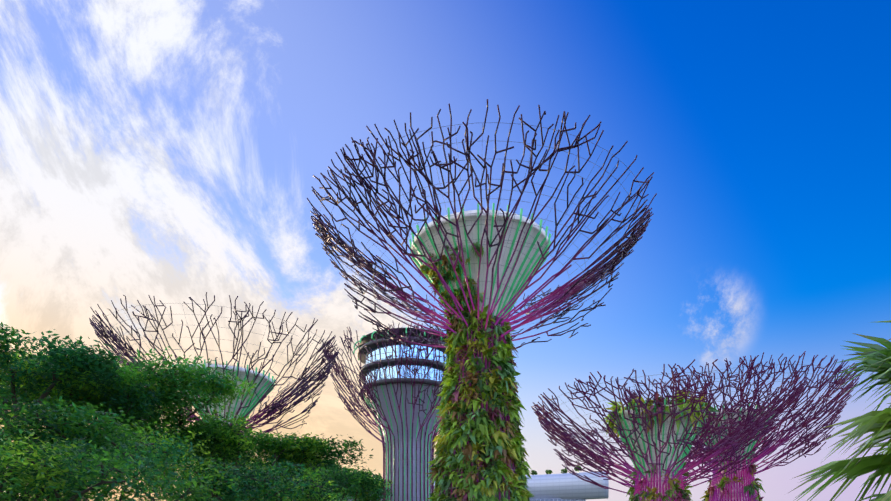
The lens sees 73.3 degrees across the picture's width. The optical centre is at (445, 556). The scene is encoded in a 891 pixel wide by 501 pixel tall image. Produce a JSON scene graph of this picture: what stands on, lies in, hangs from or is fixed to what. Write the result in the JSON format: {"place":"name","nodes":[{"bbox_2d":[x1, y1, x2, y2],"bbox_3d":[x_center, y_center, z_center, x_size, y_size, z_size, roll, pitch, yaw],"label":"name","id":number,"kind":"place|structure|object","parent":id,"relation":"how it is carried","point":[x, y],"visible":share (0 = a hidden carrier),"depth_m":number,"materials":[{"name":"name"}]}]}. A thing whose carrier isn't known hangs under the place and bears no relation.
{"place":"outdoors","nodes":[
{"label":"outdoors","id":0,"kind":"place"},
{"bbox_2d":[326,332,447,416],"bbox_3d":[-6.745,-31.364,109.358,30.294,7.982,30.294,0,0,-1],"label":"support cables","id":1,"kind":"object","parent":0,"point":[383,367],"visible":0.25,"depth_m":98.57,"materials":[{"name":"grey metal"}]},
{"bbox_2d":[364,383,441,500],"bbox_3d":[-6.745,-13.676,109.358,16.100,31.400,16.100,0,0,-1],"label":"tower column","id":2,"kind":"structure","parent":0,"point":[408,405],"depth_m":105.12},
{"bbox_2d":[363,383,439,500],"bbox_3d":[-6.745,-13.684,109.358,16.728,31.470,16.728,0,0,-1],"label":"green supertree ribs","id":3,"kind":"object","parent":2,"relation":"attached to","point":[404,441],"visible":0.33,"depth_m":105.05,"materials":[{"name":"metal"}]},
{"bbox_2d":[363,383,440,497],"bbox_3d":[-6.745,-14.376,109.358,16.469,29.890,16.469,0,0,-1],"label":"support rings","id":4,"kind":"object","parent":2,"relation":"attached to","point":[405,424],"visible":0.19,"depth_m":104.51,"materials":[{"name":"grey metal"}]},
{"bbox_2d":[357,336,447,396],"bbox_3d":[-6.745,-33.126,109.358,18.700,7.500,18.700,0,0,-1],"label":"windows","id":5,"kind":"structure","parent":2,"relation":"on","point":[393,371],"depth_m":102.10,"materials":[{"name":"blue glass"}]},
{"bbox_2d":[359,328,446,346],"bbox_3d":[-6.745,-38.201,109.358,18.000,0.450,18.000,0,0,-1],"label":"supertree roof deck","id":6,"kind":"structure","parent":5,"relation":"on","point":[365,339],"depth_m":103.20,"materials":[{"name":"black metal"}]},
{"bbox_2d":[353,327,442,359],"bbox_3d":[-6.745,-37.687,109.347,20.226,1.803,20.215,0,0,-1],"label":"supertree tower pergola","id":7,"kind":"object","parent":6,"relation":"on","point":[360,341],"visible":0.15,"depth_m":103.25,"materials":[{"name":"metal"}]},
{"bbox_2d":[0,0,890,500],"label":"sky","id":8,"kind":"structure","parent":0,"point":[170,151],"materials":[{"name":"blue"}]},
{"bbox_2d":[348,471,608,500],"bbox_3d":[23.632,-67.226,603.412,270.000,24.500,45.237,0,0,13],"label":"building","id":9,"kind":"structure","parent":0,"point":[564,486],"depth_m":568.39,"materials":[{"name":"white metal"}]},
{"bbox_2d":[376,466,581,478],"bbox_3d":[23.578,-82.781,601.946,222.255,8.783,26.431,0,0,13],"label":"distant trees","id":10,"kind":"object","parent":9,"relation":"on","point":[534,472],"visible":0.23,"depth_m":584.94,"materials":[{"name":"green plant"}]},
{"bbox_2d":[529,498,585,500],"bbox_3d":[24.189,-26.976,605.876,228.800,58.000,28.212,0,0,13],"label":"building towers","id":11,"kind":"structure","parent":0,"point":[553,499],"depth_m":572.86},
{"label":"ground","id":12,"kind":"structure","parent":0,"visible":0},
{"bbox_2d":[0,404,85,461],"bbox_3d":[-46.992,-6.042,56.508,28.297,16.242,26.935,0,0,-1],"label":"tree","id":13,"kind":"object","parent":12,"relation":"on","point":[21,423],"depth_m":52.08,"materials":[{"name":"green plant"}]},
{"bbox_2d":[0,322,192,497],"bbox_3d":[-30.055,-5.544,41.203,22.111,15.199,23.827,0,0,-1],"label":"tree","id":14,"kind":"object","parent":12,"relation":"on","point":[81,365],"visible":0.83,"depth_m":38.91,"materials":[{"name":"green plant"}]},
{"bbox_2d":[0,393,209,500],"bbox_3d":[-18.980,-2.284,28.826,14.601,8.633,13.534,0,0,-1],"label":"tree","id":15,"kind":"object","parent":12,"relation":"on","point":[74,425],"visible":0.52,"depth_m":26.14,"materials":[{"name":"green plant"}]},
{"bbox_2d":[0,429,240,500],"bbox_3d":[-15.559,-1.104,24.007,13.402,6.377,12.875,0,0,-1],"label":"tree","id":16,"kind":"object","parent":12,"relation":"on","point":[26,476],"visible":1,"depth_m":22.32,"materials":[{"name":"green plant"}]},
{"bbox_2d":[0,342,256,500],"bbox_3d":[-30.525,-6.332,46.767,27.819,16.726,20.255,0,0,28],"label":"tree","id":17,"kind":"object","parent":12,"relation":"on","point":[213,386],"visible":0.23,"depth_m":44.82,"materials":[{"name":"green plant"}]},
{"bbox_2d":[89,292,339,436],"bbox_3d":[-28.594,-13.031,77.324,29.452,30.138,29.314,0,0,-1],"label":"supertree","id":18,"kind":"object","parent":12,"relation":"on","point":[267,409],"depth_m":71.44},
{"bbox_2d":[98,303,331,414],"bbox_3d":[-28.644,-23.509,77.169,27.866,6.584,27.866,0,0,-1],"label":"support cables","id":19,"kind":"object","parent":18,"relation":"attached to","point":[230,352],"visible":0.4,"depth_m":68.23,"materials":[{"name":"grey metal"}]},
{"bbox_2d":[169,359,274,427],"bbox_3d":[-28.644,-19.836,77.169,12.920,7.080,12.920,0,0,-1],"label":"supertree fins","id":20,"kind":"object","parent":18,"relation":"attached to","point":[254,403],"visible":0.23,"depth_m":75.56,"materials":[{"name":"green metal"}]},
{"bbox_2d":[56,407,372,500],"bbox_3d":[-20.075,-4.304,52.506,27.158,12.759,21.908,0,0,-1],"label":"tree","id":21,"kind":"object","parent":12,"relation":"on","point":[228,441],"visible":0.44,"depth_m":50.19,"materials":[{"name":"green plant"}]},
{"bbox_2d":[91,454,359,500],"bbox_3d":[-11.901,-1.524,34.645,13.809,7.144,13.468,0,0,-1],"label":"tree","id":22,"kind":"object","parent":12,"relation":"on","point":[252,485],"visible":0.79,"depth_m":31.72,"materials":[{"name":"green plant"}]},
{"bbox_2d":[226,464,392,500],"bbox_3d":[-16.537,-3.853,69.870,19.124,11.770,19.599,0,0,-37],"label":"tree","id":23,"kind":"object","parent":12,"relation":"on","point":[364,480],"visible":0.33,"depth_m":66.74,"materials":[{"name":"green plant"}]},
{"bbox_2d":[249,458,392,500],"bbox_3d":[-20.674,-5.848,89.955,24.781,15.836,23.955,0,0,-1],"label":"tree","id":24,"kind":"object","parent":12,"relation":"on","point":[339,466],"visible":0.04,"depth_m":90.83,"materials":[{"name":"green plant"}]},
{"bbox_2d":[341,480,386,500],"bbox_3d":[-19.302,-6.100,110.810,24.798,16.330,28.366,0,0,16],"label":"tree","id":25,"kind":"object","parent":12,"relation":"on","point":[381,493],"visible":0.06,"depth_m":110.79,"materials":[{"name":"green plant"}]},
{"bbox_2d":[321,322,448,500],"bbox_3d":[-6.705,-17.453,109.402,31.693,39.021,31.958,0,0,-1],"label":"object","id":26,"kind":"object","parent":12,"relation":"on","point":[366,388],"visible":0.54,"depth_m":101.92,"materials":[{"name":"metal"}]},
{"bbox_2d":[307,99,656,500],"bbox_3d":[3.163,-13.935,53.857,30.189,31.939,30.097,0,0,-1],"label":"supertree","id":27,"kind":"object","parent":12,"relation":"on","point":[558,293],"depth_m":48.29},
{"bbox_2d":[419,241,533,500],"bbox_3d":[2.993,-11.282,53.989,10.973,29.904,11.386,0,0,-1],"label":"climbing plants","id":28,"kind":"object","parent":27,"relation":"attached to","point":[470,488],"visible":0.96,"depth_m":51.11,"materials":[{"name":"green plant"}]},
{"bbox_2d":[440,321,516,490],"bbox_3d":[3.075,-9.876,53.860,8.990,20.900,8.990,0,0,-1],"label":"support rings","id":29,"kind":"object","parent":27,"relation":"attached to","point":[472,412],"visible":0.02,"depth_m":51.44,"materials":[{"name":"purple metal"}]},
{"bbox_2d":[409,203,550,318],"bbox_3d":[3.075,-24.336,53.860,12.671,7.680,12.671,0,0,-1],"label":"supertree fins","id":30,"kind":"object","parent":27,"relation":"attached to","point":[507,260],"visible":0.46,"depth_m":50.98,"materials":[{"name":"green metal"}]},
{"bbox_2d":[319,122,644,331],"bbox_3d":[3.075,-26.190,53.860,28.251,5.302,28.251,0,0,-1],"label":"support cables","id":31,"kind":"object","parent":27,"relation":"attached to","point":[361,277],"visible":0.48,"depth_m":45.62,"materials":[{"name":"grey metal"}]},
{"bbox_2d":[531,359,807,500],"bbox_3d":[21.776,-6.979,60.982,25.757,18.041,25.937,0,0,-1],"label":"supertree","id":32,"kind":"object","parent":12,"relation":"on","point":[716,450],"depth_m":55.76},
{"bbox_2d":[546,372,792,465],"bbox_3d":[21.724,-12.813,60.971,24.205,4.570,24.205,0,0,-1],"label":"support cables","id":33,"kind":"object","parent":32,"relation":"attached to","point":[667,419],"visible":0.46,"depth_m":53.77,"materials":[{"name":"metal"}]},
{"bbox_2d":[614,399,705,479],"bbox_3d":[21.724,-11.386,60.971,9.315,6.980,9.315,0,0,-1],"label":"supertree fins","id":34,"kind":"object","parent":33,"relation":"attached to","point":[686,449],"visible":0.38,"depth_m":58.79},
{"bbox_2d":[601,388,722,500],"bbox_3d":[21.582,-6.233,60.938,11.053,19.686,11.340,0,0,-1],"label":"climbing plants","id":35,"kind":"object","parent":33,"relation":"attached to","point":[685,495],"visible":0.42,"depth_m":58.36,"materials":[{"name":"green plant"}]},
{"bbox_2d":[622,351,861,500],"bbox_3d":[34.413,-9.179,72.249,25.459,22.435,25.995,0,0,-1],"label":"supertree","id":36,"kind":"object","parent":12,"relation":"on","point":[806,438],"depth_m":65.43},
{"bbox_2d":[699,403,773,464],"bbox_3d":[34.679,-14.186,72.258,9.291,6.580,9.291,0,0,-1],"label":"supertree fins","id":37,"kind":"object","parent":36,"relation":"attached to","point":[747,440],"visible":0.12,"depth_m":70.06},
{"bbox_2d":[643,364,853,445],"bbox_3d":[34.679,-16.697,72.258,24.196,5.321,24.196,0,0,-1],"label":"support cables","id":38,"kind":"object","parent":36,"relation":"attached to","point":[768,390],"visible":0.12,"depth_m":64.29,"materials":[{"name":"metal"}]},
{"bbox_2d":[700,459,764,500],"bbox_3d":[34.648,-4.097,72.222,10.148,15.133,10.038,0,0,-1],"label":"climbing plants","id":39,"kind":"object","parent":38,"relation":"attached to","point":[757,487],"visible":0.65,"depth_m":70.38,"materials":[{"name":"green plant"}]},
{"bbox_2d":[787,320,890,500],"bbox_3d":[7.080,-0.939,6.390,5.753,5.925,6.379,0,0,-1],"label":"fan palm","id":40,"kind":"object","parent":12,"relation":"on","point":[877,358],"visible":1,"depth_m":7.56,"materials":[{"name":"green"}]},
{"bbox_2d":[858,442,890,500],"bbox_3d":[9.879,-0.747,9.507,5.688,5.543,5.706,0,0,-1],"label":"fan palm","id":41,"kind":"object","parent":12,"relation":"on","point":[879,445],"visible":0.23,"depth_m":10.96,"materials":[{"name":"green"}]}
]}

